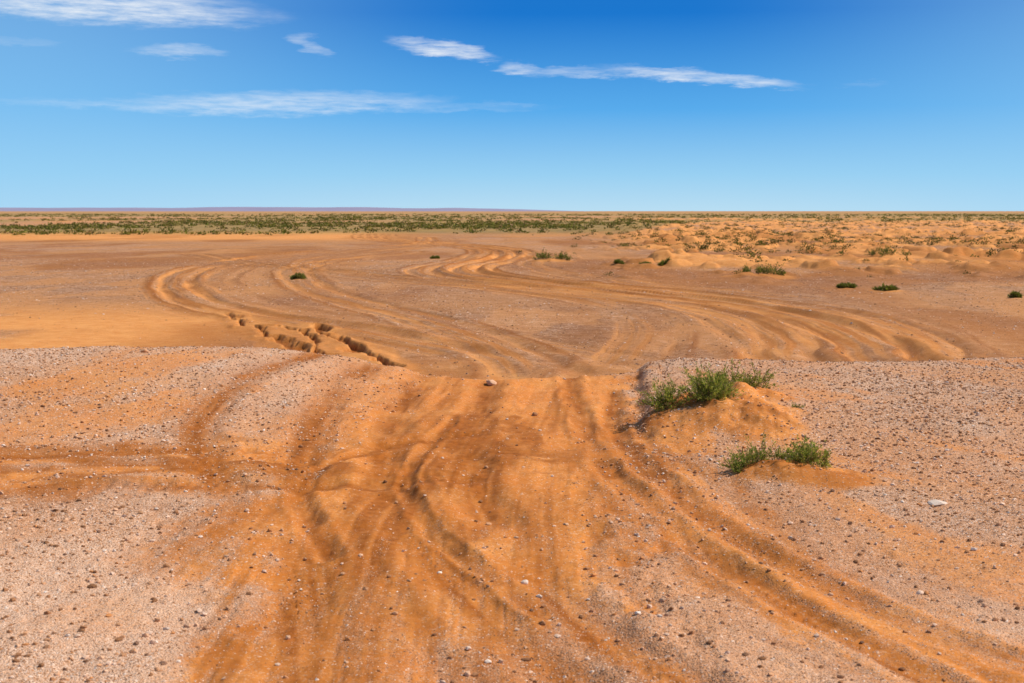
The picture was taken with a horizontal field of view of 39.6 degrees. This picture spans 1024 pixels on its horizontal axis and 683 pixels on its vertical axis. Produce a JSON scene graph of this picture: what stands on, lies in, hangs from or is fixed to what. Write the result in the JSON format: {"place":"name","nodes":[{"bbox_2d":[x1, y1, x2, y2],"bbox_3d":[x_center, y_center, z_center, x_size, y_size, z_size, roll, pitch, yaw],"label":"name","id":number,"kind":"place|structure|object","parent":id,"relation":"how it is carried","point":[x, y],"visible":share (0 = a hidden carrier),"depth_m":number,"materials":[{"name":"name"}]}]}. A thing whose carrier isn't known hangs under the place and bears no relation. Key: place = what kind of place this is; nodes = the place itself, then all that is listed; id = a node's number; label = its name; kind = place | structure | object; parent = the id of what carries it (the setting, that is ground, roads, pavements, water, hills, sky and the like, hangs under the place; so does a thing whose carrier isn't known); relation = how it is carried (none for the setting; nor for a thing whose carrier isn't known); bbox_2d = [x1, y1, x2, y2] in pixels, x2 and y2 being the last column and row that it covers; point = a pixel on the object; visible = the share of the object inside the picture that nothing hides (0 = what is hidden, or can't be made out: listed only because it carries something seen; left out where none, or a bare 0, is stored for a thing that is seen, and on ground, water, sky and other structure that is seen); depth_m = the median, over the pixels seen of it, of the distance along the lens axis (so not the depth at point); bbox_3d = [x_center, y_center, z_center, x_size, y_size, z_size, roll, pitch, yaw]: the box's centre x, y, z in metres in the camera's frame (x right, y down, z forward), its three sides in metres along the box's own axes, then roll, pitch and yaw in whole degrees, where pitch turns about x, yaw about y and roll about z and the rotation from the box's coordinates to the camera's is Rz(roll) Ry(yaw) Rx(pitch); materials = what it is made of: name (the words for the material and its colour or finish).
{"place":"outdoors","nodes":[
{"label":"outdoors","id":0,"kind":"place"},
{"bbox_2d":[0,207,557,210],"bbox_3d":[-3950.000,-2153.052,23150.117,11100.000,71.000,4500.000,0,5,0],"label":"distant hills","id":1,"kind":"structure","parent":0,"point":[255,209],"depth_m":21586.19,"materials":[{"name":"grey"}]},
{"bbox_2d":[0,211,1023,682],"bbox_3d":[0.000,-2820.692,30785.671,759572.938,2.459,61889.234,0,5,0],"label":"desert ground","id":2,"kind":"structure","parent":0,"point":[274,327],"depth_m":10.46,"materials":[{"name":"orange sand"}]},
{"bbox_2d":[87,583,96,587],"bbox_3d":[-1.900,1.106,6.429,0.048,0.023,0.037,0,5,0],"label":"rock","id":3,"kind":"object","parent":2,"relation":"on","point":[92,585],"visible":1,"depth_m":6.42,"materials":[{"name":"stone"}]},
{"bbox_2d":[290,272,306,279],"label":"desert shrub","id":4,"kind":"object","parent":2,"relation":"on","point":[298,276],"visible":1,"depth_m":76.94,"materials":[{"name":"green plant"}]},
{"bbox_2d":[430,255,439,258],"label":"desert shrub","id":5,"kind":"object","parent":2,"relation":"on","point":[435,257],"visible":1,"depth_m":110.75,"materials":[{"name":"green plant"}]},
{"bbox_2d":[486,380,496,385],"bbox_3d":[-0.216,0.436,15.006,0.106,0.067,0.120,-3,6,-33],"label":"rock","id":6,"kind":"object","parent":2,"relation":"on","point":[491,382],"visible":1,"depth_m":14.96,"materials":[{"name":"stone"}]},
{"bbox_2d":[0,213,1023,234],"bbox_3d":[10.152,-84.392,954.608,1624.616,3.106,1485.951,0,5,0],"label":"distant scrub","id":7,"kind":"object","parent":2,"relation":"on","point":[481,224],"visible":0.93,"depth_m":401.51,"materials":[{"name":"green plant"}]},
{"bbox_2d":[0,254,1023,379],"bbox_3d":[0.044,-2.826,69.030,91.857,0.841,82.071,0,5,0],"label":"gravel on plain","id":8,"kind":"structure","parent":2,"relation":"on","point":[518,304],"depth_m":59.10,"materials":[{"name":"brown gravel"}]},
{"bbox_2d":[532,247,572,260],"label":"desert shrub","id":9,"kind":"object","parent":2,"relation":"on","point":[561,256],"visible":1,"depth_m":102.58,"materials":[{"name":"green plant"}]},
{"bbox_2d":[614,259,624,263],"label":"desert shrub","id":10,"kind":"object","parent":2,"relation":"on","point":[618,261],"visible":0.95,"depth_m":93.80,"materials":[{"name":"green plant"}]},
{"bbox_2d":[656,257,670,265],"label":"desert shrub","id":11,"kind":"object","parent":2,"relation":"on","point":[662,262],"visible":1,"depth_m":94.82,"materials":[{"name":"green plant"}]},
{"bbox_2d":[635,359,745,412],"bbox_3d":[1.443,0.370,11.669,0.903,0.452,0.662,0,5,0],"label":"desert shrub","id":12,"kind":"object","parent":2,"relation":"on","point":[714,387],"visible":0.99,"depth_m":11.62,"materials":[{"name":"green plant"}]},
{"bbox_2d":[708,359,778,387],"bbox_3d":[2.029,0.307,12.620,0.679,0.354,0.502,0,5,0],"label":"desert shrub","id":13,"kind":"object","parent":2,"relation":"on","point":[747,378],"visible":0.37,"depth_m":12.61,"materials":[{"name":"green plant"}]},
{"bbox_2d":[741,262,785,275],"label":"desert shrub","id":14,"kind":"object","parent":2,"relation":"on","point":[759,270],"visible":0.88,"depth_m":80.04,"materials":[{"name":"green plant"}]},
{"bbox_2d":[518,219,1023,277],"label":"scattered scrub","id":15,"kind":"object","parent":2,"relation":"on","point":[760,242],"visible":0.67,"depth_m":165.41,"materials":[{"name":"green plant"}]},
{"bbox_2d":[717,432,833,472],"bbox_3d":[1.702,0.714,9.157,0.756,0.264,0.488,0,5,0],"label":"desert shrub","id":16,"kind":"object","parent":2,"relation":"on","point":[804,452],"visible":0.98,"depth_m":9.11,"materials":[{"name":"green plant"}]},
{"bbox_2d":[836,282,856,287],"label":"desert shrub","id":17,"kind":"object","parent":2,"relation":"on","point":[845,285],"visible":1,"depth_m":68.85,"materials":[{"name":"green plant"}]},
{"bbox_2d":[871,283,899,290],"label":"desert shrub","id":18,"kind":"object","parent":2,"relation":"on","point":[883,287],"visible":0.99,"depth_m":66.26,"materials":[{"name":"green plant"}]},
{"bbox_2d":[866,245,911,255],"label":"desert shrub","id":19,"kind":"object","parent":2,"relation":"on","point":[888,250],"visible":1,"depth_m":113.61,"materials":[{"name":"green plant"}]},
{"bbox_2d":[928,499,946,505],"bbox_3d":[2.451,0.931,8.228,0.132,0.025,0.109,-3,6,-30],"label":"flat pale stone","id":20,"kind":"object","parent":2,"relation":"on","point":[936,502],"visible":1,"depth_m":8.20,"materials":[{"name":"white stone"}]},
{"bbox_2d":[1007,291,1023,297],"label":"desert shrub","id":21,"kind":"object","parent":2,"relation":"on","point":[1014,294],"visible":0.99,"depth_m":60.97,"materials":[{"name":"green plant"}]},
{"bbox_2d":[0,345,1023,682],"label":"gravel","id":22,"kind":"structure","parent":0,"point":[468,673],"depth_m":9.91,"materials":[{"name":"gravel"}]},
{"bbox_2d":[0,0,1023,210],"label":"sky","id":23,"kind":"structure","parent":0,"point":[560,105],"materials":[{"name":"blue"}]}
]}

